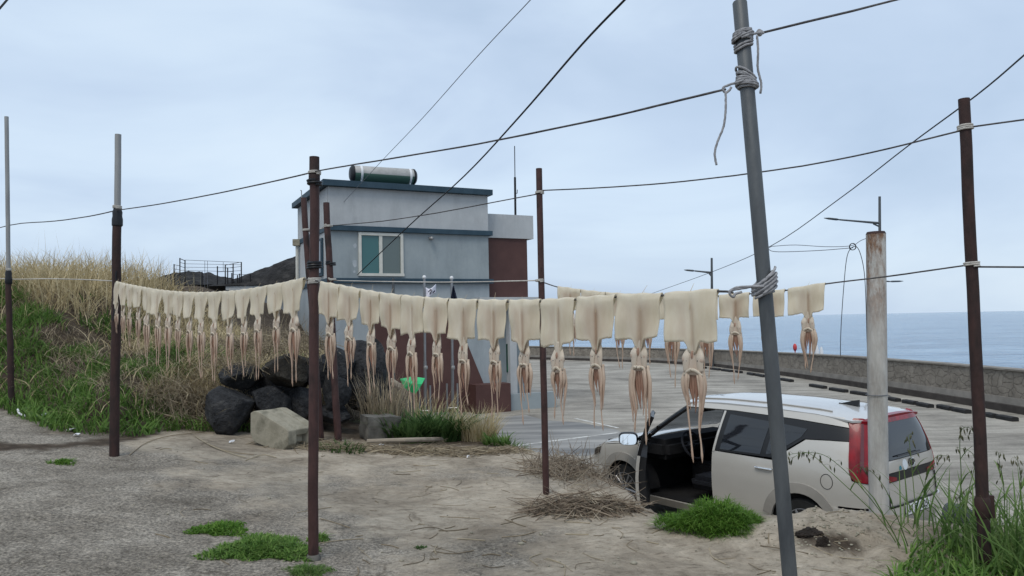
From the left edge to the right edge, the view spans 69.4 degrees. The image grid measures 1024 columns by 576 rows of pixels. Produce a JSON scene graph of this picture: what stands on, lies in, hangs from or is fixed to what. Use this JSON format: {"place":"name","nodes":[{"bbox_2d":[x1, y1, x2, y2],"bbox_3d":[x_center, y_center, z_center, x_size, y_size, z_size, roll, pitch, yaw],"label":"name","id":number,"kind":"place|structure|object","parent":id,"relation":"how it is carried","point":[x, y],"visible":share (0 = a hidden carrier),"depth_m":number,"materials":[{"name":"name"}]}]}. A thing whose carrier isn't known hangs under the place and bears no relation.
{"place":"outdoors","nodes":[
{"label":"outdoors","id":0,"kind":"place"},
{"bbox_2d":[0,281,1020,575],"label":"ground","id":1,"kind":"structure","parent":0,"point":[114,505],"depth_m":5.47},
{"bbox_2d":[4,116,14,409],"bbox_3d":[-6.337,-0.276,9.326,0.168,3.817,0.082,-1,-3,0],"label":"two tone post","id":2,"kind":"object","parent":1,"relation":"on","point":[9,333],"visible":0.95,"depth_m":9.29,"materials":[{"name":"black"}]},
{"bbox_2d":[109,134,122,456],"bbox_3d":[-3.855,0.105,7.200,0.114,3.236,0.101,-1,-3,0],"label":"two tone post","id":3,"kind":"object","parent":1,"relation":"on","point":[114,415],"visible":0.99,"depth_m":7.17,"materials":[{"name":"black metal"}]},
{"bbox_2d":[0,287,250,436],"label":"green grass","id":4,"kind":"structure","parent":1,"relation":"on","point":[35,404],"depth_m":9.17,"materials":[{"name":"green plant"}]},
{"bbox_2d":[0,277,307,388],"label":"green weeds","id":5,"kind":"object","parent":1,"relation":"on","point":[106,322],"visible":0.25,"depth_m":10.46,"materials":[{"name":"green plant"}]},
{"bbox_2d":[126,366,216,430],"bbox_3d":[-4.191,1.490,9.163,1.319,1.047,1.085,-1,-3,0],"label":"bramble","id":6,"kind":"object","parent":1,"relation":"on","point":[187,402],"visible":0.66,"depth_m":9.11,"materials":[{"name":"plant"}]},
{"bbox_2d":[0,231,345,406],"bbox_3d":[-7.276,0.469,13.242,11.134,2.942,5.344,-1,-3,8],"label":"dry grass","id":7,"kind":"structure","parent":1,"relation":"on","point":[23,271],"depth_m":12.62,"materials":[{"name":"beige plant"}]},
{"bbox_2d":[0,277,391,418],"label":"straw stalks","id":8,"kind":"object","parent":1,"relation":"on","point":[104,357],"visible":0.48,"depth_m":9.97,"materials":[{"name":"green plant"}]},
{"bbox_2d":[0,279,408,427],"bbox_3d":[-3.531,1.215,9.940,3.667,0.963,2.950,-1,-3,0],"label":"dead brush","id":9,"kind":"object","parent":1,"relation":"on","point":[191,373],"visible":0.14,"depth_m":9.71,"materials":[{"name":"plant"}]},
{"bbox_2d":[260,372,306,391],"bbox_3d":[-2.978,1.301,9.681,0.644,0.566,0.595,-3,-3,37],"label":"boulder","id":10,"kind":"object","parent":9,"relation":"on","point":[264,381],"visible":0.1,"depth_m":9.44,"materials":[{"name":"stone"}]},
{"bbox_2d":[261,353,308,387],"bbox_3d":[-2.831,1.041,9.329,0.633,0.450,0.650,0,-3,-20],"label":"boulder","id":11,"kind":"object","parent":10,"relation":"on","point":[282,376],"visible":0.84,"depth_m":9.11,"materials":[{"name":"stone"}]},
{"bbox_2d":[240,329,337,370],"bbox_3d":[-2.721,0.727,8.995,1.125,0.593,0.764,-2,-3,14],"label":"bramble","id":12,"kind":"object","parent":11,"relation":"on","point":[281,346],"visible":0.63,"depth_m":8.95,"materials":[{"name":"plant"}]},
{"bbox_2d":[160,271,262,290],"bbox_3d":[-11.345,1.110,26.987,4.479,3.472,5.000,-1,-3,0],"label":"stone hut","id":13,"kind":"object","parent":1,"relation":"on","point":[212,278],"visible":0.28,"depth_m":25.42,"materials":[{"name":"stone"}]},
{"bbox_2d":[173,258,250,290],"bbox_3d":[-9.828,-0.380,24.248,2.551,1.256,0.035,-1,-3,0],"label":"rooftop railing","id":14,"kind":"object","parent":13,"relation":"on","point":[207,267],"visible":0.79,"depth_m":24.24,"materials":[{"name":"black"}]},
{"bbox_2d":[182,519,248,536],"bbox_3d":[-2.035,1.665,5.173,0.486,0.082,0.360,-1,-3,0],"label":"weed mat","id":15,"kind":"object","parent":1,"relation":"on","point":[221,527],"visible":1,"depth_m":5.12,"materials":[{"name":"plant"}]},
{"bbox_2d":[128,343,325,404],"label":"dry grass","id":16,"kind":"structure","parent":1,"relation":"on","point":[202,381],"depth_m":9.73,"materials":[{"name":"plant"}]},
{"bbox_2d":[205,386,255,434],"bbox_3d":[-3.394,1.502,8.940,0.562,0.645,0.617,1,-3,-40],"label":"boulder","id":17,"kind":"object","parent":1,"relation":"on","point":[234,416],"visible":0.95,"depth_m":8.71,"materials":[{"name":"stone"}]},
{"bbox_2d":[251,386,291,410],"bbox_3d":[-2.981,1.417,9.203,0.493,0.419,0.424,0,-3,-28],"label":"boulder","id":18,"kind":"object","parent":17,"relation":"on","point":[268,397],"visible":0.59,"depth_m":9.01,"materials":[{"name":"stone"}]},
{"bbox_2d":[229,381,261,407],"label":"boulder","id":19,"kind":"object","parent":1,"relation":"on","point":[257,385],"visible":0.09,"depth_m":9.44,"materials":[{"name":"stone"}]},
{"bbox_2d":[218,362,261,389],"bbox_3d":[-3.386,1.098,9.275,0.519,0.350,0.424,1,-3,-36],"label":"boulder","id":20,"kind":"object","parent":19,"relation":"on","point":[242,382],"visible":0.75,"depth_m":9.17,"materials":[{"name":"stone"}]},
{"bbox_2d":[186,341,278,379],"bbox_3d":[-3.322,0.854,8.888,1.098,0.539,0.650,-1,-3,0],"label":"bramble","id":21,"kind":"object","parent":20,"relation":"on","point":[224,365],"visible":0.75,"depth_m":8.89,"materials":[{"name":"plant"}]},
{"bbox_2d":[209,256,298,317],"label":"hill","id":22,"kind":"structure","parent":1,"relation":"on","point":[282,271],"depth_m":24.45,"materials":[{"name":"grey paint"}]},
{"bbox_2d":[193,531,321,561],"bbox_3d":[-1.608,1.653,4.797,0.800,0.119,0.619,-1,-3,0],"label":"weed mat","id":23,"kind":"object","parent":1,"relation":"on","point":[252,546],"visible":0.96,"depth_m":4.68,"materials":[{"name":"plant"}]},
{"bbox_2d":[202,313,343,363],"bbox_3d":[-3.106,0.657,9.716,1.842,0.807,1.066,-1,-3,0],"label":"bramble","id":24,"kind":"object","parent":1,"relation":"on","point":[237,345],"visible":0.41,"depth_m":9.61,"materials":[{"name":"plant"}]},
{"bbox_2d":[251,407,307,449],"bbox_3d":[-2.576,1.590,8.342,0.601,0.440,0.379,-2,-3,16],"label":"concrete block","id":25,"kind":"object","parent":1,"relation":"on","point":[283,428],"depth_m":8.21,"materials":[{"name":"concrete"}]},
{"bbox_2d":[287,387,308,418],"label":"boulder","id":26,"kind":"object","parent":1,"relation":"on","point":[299,396],"visible":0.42,"depth_m":9.20,"materials":[{"name":"stone"}]},
{"bbox_2d":[281,561,336,575],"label":"weed mat","id":27,"kind":"object","parent":1,"relation":"on","point":[304,568],"visible":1,"depth_m":4.37,"materials":[{"name":"green plant"}]},
{"bbox_2d":[300,190,323,440],"bbox_3d":[-2.399,0.366,8.896,0.274,3.120,0.107,-1,-3,0],"label":"leaning pole","id":28,"kind":"object","parent":1,"relation":"on","point":[305,228],"visible":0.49,"depth_m":8.90,"materials":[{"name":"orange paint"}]},
{"bbox_2d":[306,156,321,561],"bbox_3d":[-1.252,0.476,4.675,0.123,2.638,0.102,-1,-3,0],"label":"rusty post","id":29,"kind":"object","parent":1,"relation":"on","point":[314,183],"visible":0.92,"depth_m":4.65,"materials":[{"name":"brown metal"}]},
{"bbox_2d":[315,88,725,171],"bbox_3d":[-0.241,-0.724,3.663,0.010,0.166,2.860,1,-4,-45],"label":"rope","id":30,"kind":"object","parent":29,"relation":"attached to","point":[662,104],"visible":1,"depth_m":3.25,"materials":[{"name":"black"}]},
{"bbox_2d":[315,280,733,302],"bbox_3d":[-0.226,-0.014,3.649,2.863,0.204,0.009,-4,-4,45],"label":"rope","id":31,"kind":"object","parent":29,"relation":"attached to","point":[718,291],"visible":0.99,"depth_m":2.76,"materials":[{"name":"fabric"}]},
{"bbox_2d":[318,281,339,379],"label":"dried squid","id":32,"kind":"object","parent":31,"relation":"hanging from","point":[328,295],"visible":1,"depth_m":4.51,"materials":[{"name":"grey"}]},
{"bbox_2d":[336,282,359,384],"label":"dried squid","id":33,"kind":"object","parent":31,"relation":"hanging from","point":[347,307],"visible":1,"depth_m":4.36,"materials":[{"name":"grey"}]},
{"bbox_2d":[360,286,379,392],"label":"dried squid","id":34,"kind":"object","parent":31,"relation":"hanging from","point":[369,307],"visible":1,"depth_m":4.20,"materials":[{"name":"grey"}]},
{"bbox_2d":[379,289,401,402],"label":"dried squid","id":35,"kind":"object","parent":31,"relation":"hanging from","point":[390,310],"visible":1,"depth_m":4.06,"materials":[{"name":"grey"}]},
{"bbox_2d":[400,293,423,411],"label":"dried squid","id":36,"kind":"object","parent":31,"relation":"hanging from","point":[411,322],"visible":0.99,"depth_m":3.93,"materials":[{"name":"grey"}]},
{"bbox_2d":[423,294,449,401],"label":"dried squid","id":37,"kind":"object","parent":31,"relation":"hanging from","point":[435,315],"visible":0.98,"depth_m":3.78,"materials":[{"name":"grey"}]},
{"bbox_2d":[447,295,478,415],"bbox_3d":[-0.238,0.331,3.647,0.212,0.598,0.049,-4,-4,45],"label":"dried squid","id":38,"kind":"object","parent":31,"relation":"hanging from","point":[461,319],"visible":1,"depth_m":3.64,"materials":[{"name":"grey"}]},
{"bbox_2d":[477,293,508,416],"bbox_3d":[-0.085,0.317,3.495,0.049,0.594,0.193,1,-4,-44],"label":"dried squid","id":39,"kind":"object","parent":31,"relation":"hanging from","point":[491,318],"visible":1,"depth_m":3.48,"materials":[{"name":"grey"}]},
{"bbox_2d":[508,299,541,424],"bbox_3d":[0.065,0.329,3.344,0.196,0.584,0.050,-4,-4,45],"label":"dried squid","id":40,"kind":"object","parent":31,"relation":"hanging from","point":[524,317],"visible":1,"depth_m":3.34,"materials":[{"name":"grey"}]},
{"bbox_2d":[540,292,576,424],"bbox_3d":[0.203,0.303,3.208,0.198,0.574,0.049,-4,-4,45],"label":"dried squid","id":41,"kind":"object","parent":31,"relation":"hanging from","point":[557,330],"visible":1,"depth_m":3.20,"materials":[{"name":"grey"}]},
{"bbox_2d":[575,292,616,428],"bbox_3d":[0.354,0.302,3.058,0.051,0.571,0.199,1,-3,-43],"label":"dried squid","id":42,"kind":"object","parent":31,"relation":"hanging from","point":[594,318],"visible":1,"depth_m":3.05,"materials":[{"name":"grey"}]},
{"bbox_2d":[614,286,662,444],"bbox_3d":[0.505,0.301,2.907,0.052,0.624,0.214,1,-3,-44],"label":"dried squid","id":43,"kind":"object","parent":31,"relation":"hanging from","point":[637,318],"visible":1,"depth_m":2.90,"materials":[{"name":"grey food"}]},
{"bbox_2d":[663,284,718,462],"bbox_3d":[0.672,0.313,2.738,0.228,0.664,0.052,-4,-4,44],"label":"dried squid","id":44,"kind":"object","parent":31,"relation":"hanging from","point":[690,321],"visible":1,"depth_m":2.73,"materials":[{"name":"grey food"}]},
{"bbox_2d":[244,437,387,454],"bbox_3d":[-2.207,1.769,8.412,1.702,0.282,0.819,-1,-3,0],"label":"twig heap","id":45,"kind":"object","parent":1,"relation":"on","point":[335,445],"visible":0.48,"depth_m":8.34,"materials":[{"name":"plant"}]},
{"bbox_2d":[323,202,341,442],"bbox_3d":[-2.136,0.455,8.807,0.203,2.965,0.126,-1,-3,0],"label":"leaning pole","id":46,"kind":"object","parent":1,"relation":"on","point":[329,263],"visible":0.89,"depth_m":8.78,"materials":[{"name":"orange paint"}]},
{"bbox_2d":[322,405,349,423],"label":"boulder","id":47,"kind":"object","parent":1,"relation":"on","point":[328,416],"visible":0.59,"depth_m":9.36,"materials":[{"name":"stone"}]},
{"bbox_2d":[322,374,351,410],"bbox_3d":[-2.234,1.335,9.446,0.348,0.496,0.295,-3,-3,34],"label":"boulder","id":48,"kind":"object","parent":47,"relation":"on","point":[345,391],"visible":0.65,"depth_m":9.35,"materials":[{"name":"stone"}]},
{"bbox_2d":[344,338,390,410],"bbox_3d":[-2.045,1.238,10.218,0.732,1.099,0.559,-1,-3,0],"label":"boulder","id":49,"kind":"object","parent":1,"relation":"on","point":[380,370],"visible":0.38,"depth_m":10.06,"materials":[{"name":"stone"}]},
{"bbox_2d":[319,347,355,380],"bbox_3d":[-2.415,1.029,9.943,0.602,0.465,0.573,-1,-3,0],"label":"boulder","id":50,"kind":"object","parent":49,"relation":"on","point":[342,365],"visible":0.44,"depth_m":9.81,"materials":[{"name":"stone"}]},
{"bbox_2d":[359,413,401,439],"bbox_3d":[-1.640,1.733,9.188,0.446,0.335,0.367,0,-3,-28],"label":"concrete lump","id":51,"kind":"object","parent":1,"relation":"on","point":[367,430],"visible":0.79,"depth_m":9.04,"materials":[{"name":"concrete"}]},
{"bbox_2d":[350,367,411,415],"bbox_3d":[-1.667,1.330,9.532,0.949,0.685,0.851,-1,-3,0],"label":"shrub","id":52,"kind":"object","parent":1,"relation":"on","point":[374,406],"visible":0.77,"depth_m":9.51,"materials":[{"name":"plant"}]},
{"bbox_2d":[354,407,467,443],"bbox_3d":[-1.249,1.701,9.201,1.372,0.468,1.400,-3,-3,37],"label":"leafy plant","id":53,"kind":"object","parent":1,"relation":"on","point":[403,430],"visible":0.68,"depth_m":9.02,"materials":[{"name":"green plant"}]},
{"bbox_2d":[292,179,556,414],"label":"house","id":54,"kind":"structure","parent":1,"relation":"on","point":[477,243],"depth_m":20.92,"materials":[{"name":"grey paint"}]},
{"bbox_2d":[358,232,404,275],"bbox_3d":[-3.584,-0.916,20.255,1.291,1.185,0.060,0,-3,-26],"label":"window","id":55,"kind":"structure","parent":54,"relation":"in","point":[390,262],"depth_m":20.24,"materials":[{"name":"white glass"}]},
{"bbox_2d":[349,165,416,184],"bbox_3d":[-3.798,-3.193,21.862,2.023,0.786,0.492,0,-3,-26],"label":"water tank","id":56,"kind":"object","parent":54,"relation":"on","point":[387,175],"visible":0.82,"depth_m":21.66,"materials":[{"name":"silver"}]},
{"bbox_2d":[357,0,625,274],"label":"wire","id":57,"kind":"object","parent":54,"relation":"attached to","point":[573,54],"visible":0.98,"depth_m":9.71,"materials":[{"name":"black"}]},
{"bbox_2d":[384,387,468,419],"bbox_3d":[-1.193,1.498,9.871,1.171,0.459,0.976,-3,-3,37],"label":"grass tuft","id":58,"kind":"object","parent":1,"relation":"on","point":[435,407],"visible":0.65,"depth_m":9.79,"materials":[{"name":"plant"}]},
{"bbox_2d":[333,438,541,457],"bbox_3d":[-0.852,1.834,8.418,2.421,0.261,0.840,-1,-3,0],"label":"twig heap","id":59,"kind":"object","parent":1,"relation":"on","point":[394,449],"visible":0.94,"depth_m":8.36,"materials":[{"name":"plant"}]},
{"bbox_2d":[367,437,510,443],"bbox_3d":[-0.565,2.287,11.183,0.694,0.906,5.522,-2,-3,17],"label":"fallen pole","id":60,"kind":"object","parent":1,"relation":"on","point":[407,440],"visible":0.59,"depth_m":8.64,"materials":[{"name":"wood"}]},
{"bbox_2d":[394,404,495,441],"bbox_3d":[-0.921,1.702,9.400,1.408,0.486,1.362,0,-3,-25],"label":"leafy plant","id":61,"kind":"object","parent":1,"relation":"on","point":[451,433],"visible":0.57,"depth_m":9.20,"materials":[{"name":"green plant"}]},
{"bbox_2d":[13,451,934,574],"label":"pebbles","id":62,"kind":"object","parent":1,"relation":"on","point":[635,562],"visible":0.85,"depth_m":4.80,"materials":[{"name":"stone"}]},
{"bbox_2d":[443,401,510,441],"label":"grass tuft","id":63,"kind":"object","parent":1,"relation":"on","point":[473,436],"visible":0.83,"depth_m":9.20,"materials":[{"name":"plant"}]},
{"bbox_2d":[471,429,533,450],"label":"weed tuft","id":64,"kind":"object","parent":1,"relation":"on","point":[494,440],"visible":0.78,"depth_m":8.95,"materials":[{"name":"green plant"}]},
{"bbox_2d":[155,447,863,575],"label":"scattered twigs","id":65,"kind":"object","parent":1,"relation":"on","point":[517,535],"visible":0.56,"depth_m":5.04,"materials":[{"name":"wood"}]},
{"bbox_2d":[535,168,548,494],"bbox_3d":[0.257,0.412,6.405,0.098,2.918,0.082,-1,-3,0],"label":"rusty post","id":66,"kind":"object","parent":1,"relation":"on","point":[539,192],"visible":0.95,"depth_m":6.38,"materials":[{"name":"metal"}]},
{"bbox_2d":[543,131,958,190],"bbox_3d":[1.485,-0.860,5.433,3.156,0.126,0.012,-3,-3,39],"label":"rope","id":67,"kind":"object","parent":66,"relation":"attached to","point":[766,170],"visible":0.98,"depth_m":5.13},
{"bbox_2d":[544,265,962,296],"bbox_3d":[1.482,-0.033,5.413,3.211,0.200,0.010,-3,-3,39],"label":"rope","id":68,"kind":"object","parent":66,"relation":"attached to","point":[869,278],"visible":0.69,"depth_m":4.67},
{"bbox_2d":[557,286,580,354],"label":"dried squid","id":69,"kind":"object","parent":68,"relation":"hanging from","point":[569,292],"visible":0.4,"depth_m":6.20,"materials":[{"name":"grey"}]},
{"bbox_2d":[660,299,679,386],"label":"dried squid","id":70,"kind":"object","parent":68,"relation":"hanging from","point":[675,346],"visible":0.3,"depth_m":5.61,"materials":[{"name":"grey"}]},
{"bbox_2d":[719,292,749,383],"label":"dried squid","id":71,"kind":"object","parent":68,"relation":"hanging from","point":[735,309],"visible":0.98,"depth_m":5.29,"materials":[{"name":"grey"}]},
{"bbox_2d":[753,289,785,339],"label":"dried squid","id":72,"kind":"object","parent":68,"relation":"hanging from","point":[778,297],"visible":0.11,"depth_m":5.10,"materials":[{"name":"grey"}]},
{"bbox_2d":[787,283,824,372],"bbox_3d":[1.991,0.265,4.976,0.247,0.614,0.053,-3,-3,39],"label":"dried squid","id":73,"kind":"object","parent":68,"relation":"hanging from","point":[807,301],"visible":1,"depth_m":4.97,"materials":[{"name":"grey"}]},
{"bbox_2d":[502,433,629,485],"bbox_3d":[0.563,1.836,7.347,1.311,0.764,1.262,-1,-3,0],"label":"twig heap","id":74,"kind":"object","parent":1,"relation":"on","point":[562,461],"visible":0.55,"depth_m":7.20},
{"bbox_2d":[503,483,659,521],"bbox_3d":[0.528,1.728,5.862,1.310,0.324,0.809,-1,-3,0],"label":"twig heap","id":75,"kind":"object","parent":1,"relation":"on","point":[568,504],"visible":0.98,"depth_m":5.77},
{"bbox_2d":[539,440,646,497],"bbox_3d":[0.724,1.793,6.771,1.011,0.848,0.947,-1,-3,0],"label":"twig heap","id":76,"kind":"object","parent":1,"relation":"on","point":[590,471],"visible":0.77,"depth_m":6.73,"materials":[{"name":"plant"}]},
{"bbox_2d":[644,493,769,539],"bbox_3d":[1.373,1.549,5.078,0.948,0.270,0.603,-2,-3,14],"label":"grass patch","id":77,"kind":"object","parent":1,"relation":"on","point":[712,517],"visible":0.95,"depth_m":5.02,"materials":[{"name":"green plant"}]},
{"bbox_2d":[427,359,1023,525],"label":"parking lot","id":78,"kind":"structure","parent":1,"relation":"on","point":[942,429],"depth_m":20.28,"materials":[{"name":"concrete"}]},
{"bbox_2d":[418,275,430,412],"bbox_3d":[-2.292,1.578,19.340,0.330,3.832,0.128,-1,-3,0],"label":"flag pole","id":79,"kind":"object","parent":78,"relation":"on","point":[425,367],"visible":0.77,"depth_m":19.30,"materials":[{"name":"silver metal"}]},
{"bbox_2d":[446,276,458,412],"bbox_3d":[-1.621,1.588,19.840,0.330,3.829,0.128,-1,-3,0],"label":"flag pole","id":80,"kind":"object","parent":78,"relation":"on","point":[452,362],"visible":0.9,"depth_m":19.78,"materials":[{"name":"silver metal"}]},
{"bbox_2d":[481,415,620,455],"bbox_3d":[0.813,3.338,17.174,3.470,0.001,6.253,-1,-3,0],"label":"asphalt patch","id":81,"kind":"object","parent":78,"relation":"on","point":[529,431],"visible":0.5,"depth_m":16.82,"materials":[{"name":"grey asphalt"}]},
{"bbox_2d":[685,258,713,366],"bbox_3d":[9.776,1.270,38.473,1.519,5.658,0.225,-1,-3,0],"label":"street lamp","id":82,"kind":"object","parent":78,"relation":"on","point":[711,274],"visible":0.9,"depth_m":38.51,"materials":[{"name":"grey metal"}]},
{"bbox_2d":[654,54,1023,292],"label":"wire","id":83,"kind":"object","parent":82,"relation":"attached to","point":[1005,71],"visible":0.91,"depth_m":15.45,"materials":[{"name":"black"}]},
{"bbox_2d":[595,391,939,521],"bbox_3d":[2.650,2.136,9.197,2.672,1.634,4.231,1,-3,-38],"label":"parked car","id":84,"kind":"object","parent":78,"relation":"on","point":[737,455],"visible":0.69,"depth_m":8.38,"materials":[{"name":"beige paint"}]},
{"bbox_2d":[713,0,797,575],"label":"steel pole","id":85,"kind":"object","parent":1,"relation":"on","point":[764,286],"visible":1,"depth_m":2.53,"materials":[{"name":"grey metal"}]},
{"bbox_2d":[764,0,897,32],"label":"rope","id":86,"kind":"object","parent":85,"relation":"attached to","point":[825,17],"visible":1,"depth_m":2.73,"materials":[{"name":"black"}]},
{"bbox_2d":[529,346,1023,414],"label":"seawall","id":87,"kind":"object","parent":1,"relation":"on","point":[951,383],"visible":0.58,"depth_m":24.43,"materials":[{"name":"concrete"}]},
{"bbox_2d":[865,231,889,514],"bbox_3d":[2.830,0.700,5.723,0.208,2.282,0.161,-1,-3,0],"label":"white pipe post","id":88,"kind":"object","parent":1,"relation":"on","point":[877,377],"visible":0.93,"depth_m":5.67,"materials":[{"name":"grey"}]},
{"bbox_2d":[838,462,1023,575],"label":"tall grass","id":89,"kind":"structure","parent":1,"relation":"on","point":[1013,535],"depth_m":4.50,"materials":[{"name":"green plant"}]},
{"bbox_2d":[956,97,994,571],"bbox_3d":[2.744,0.307,4.367,0.110,2.884,0.091,-1,-3,0],"label":"rusty post","id":90,"kind":"object","parent":1,"relation":"on","point":[971,263],"visible":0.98,"depth_m":4.35,"materials":[{"name":"metal"}]},
{"bbox_2d":[0,0,1023,318],"label":"sky","id":91,"kind":"structure","parent":0,"point":[202,97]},
{"bbox_2d":[529,311,1023,367],"bbox_3d":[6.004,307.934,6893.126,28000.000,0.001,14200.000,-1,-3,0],"label":"sea","id":92,"kind":"structure","parent":0,"point":[939,336],"depth_m":184.17,"materials":[{"name":"liquid"}]},
{"bbox_2d":[867,528,1023,575],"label":"grass","id":93,"kind":"structure","parent":0,"point":[959,570],"depth_m":4.28,"materials":[{"name":"plant"}]},
{"bbox_3d":[-2.572,-0.044,5.953,2.671,0.219,2.582,-1,-3,0],"label":"rope","id":94,"kind":"object","parent":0,"visible":0},
{"bbox_2d":[119,280,126,341],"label":"dried squid","id":95,"kind":"object","parent":94,"relation":"hanging from","point":[122,294],"visible":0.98,"depth_m":6.99,"materials":[{"name":"grey"}]},
{"bbox_2d":[132,285,142,346],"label":"dried squid","id":96,"kind":"object","parent":94,"relation":"hanging from","point":[137,294],"visible":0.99,"depth_m":6.74,"materials":[{"name":"grey"}]},
{"bbox_2d":[142,287,151,365],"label":"dried squid","id":97,"kind":"object","parent":94,"relation":"hanging from","point":[146,299],"visible":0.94,"depth_m":6.58,"materials":[{"name":"grey"}]},
{"bbox_2d":[150,286,162,366],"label":"dried squid","id":98,"kind":"object","parent":94,"relation":"hanging from","point":[156,297],"visible":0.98,"depth_m":6.42,"materials":[{"name":"grey"}]},
{"bbox_2d":[162,290,173,369],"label":"dried squid","id":99,"kind":"object","parent":94,"relation":"hanging from","point":[167,296],"visible":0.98,"depth_m":6.26,"materials":[{"name":"grey"}]},
{"bbox_2d":[172,291,183,362],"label":"dried squid","id":100,"kind":"object","parent":94,"relation":"hanging from","point":[177,303],"visible":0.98,"depth_m":6.10,"materials":[{"name":"grey"}]},
{"bbox_2d":[183,290,195,364],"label":"dried squid","id":101,"kind":"object","parent":94,"relation":"hanging from","point":[188,300],"visible":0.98,"depth_m":5.96,"materials":[{"name":"grey"}]},
{"bbox_2d":[194,290,208,377],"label":"dried squid","id":102,"kind":"object","parent":94,"relation":"hanging from","point":[201,300],"visible":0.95,"depth_m":5.80,"materials":[{"name":"grey"}]},
{"bbox_2d":[207,290,221,382],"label":"dried squid","id":103,"kind":"object","parent":94,"relation":"hanging from","point":[214,299],"visible":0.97,"depth_m":5.64,"materials":[{"name":"grey"}]},
{"bbox_2d":[221,290,235,374],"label":"dried squid","id":104,"kind":"object","parent":94,"relation":"hanging from","point":[227,305],"visible":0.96,"depth_m":5.46,"materials":[{"name":"grey"}]},
{"bbox_2d":[235,288,250,375],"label":"dried squid","id":105,"kind":"object","parent":94,"relation":"hanging from","point":[242,297],"visible":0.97,"depth_m":5.30,"materials":[{"name":"grey"}]},
{"bbox_2d":[249,285,266,379],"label":"dried squid","id":106,"kind":"object","parent":94,"relation":"hanging from","point":[258,294],"visible":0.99,"depth_m":5.15,"materials":[{"name":"grey"}]},
{"bbox_2d":[267,282,282,371],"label":"dried squid","id":107,"kind":"object","parent":94,"relation":"hanging from","point":[274,298],"visible":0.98,"depth_m":4.98,"materials":[{"name":"grey"}]},
{"bbox_2d":[282,277,305,385],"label":"dried squid","id":108,"kind":"object","parent":94,"relation":"hanging from","point":[291,292],"visible":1,"depth_m":4.82,"materials":[{"name":"grey"}]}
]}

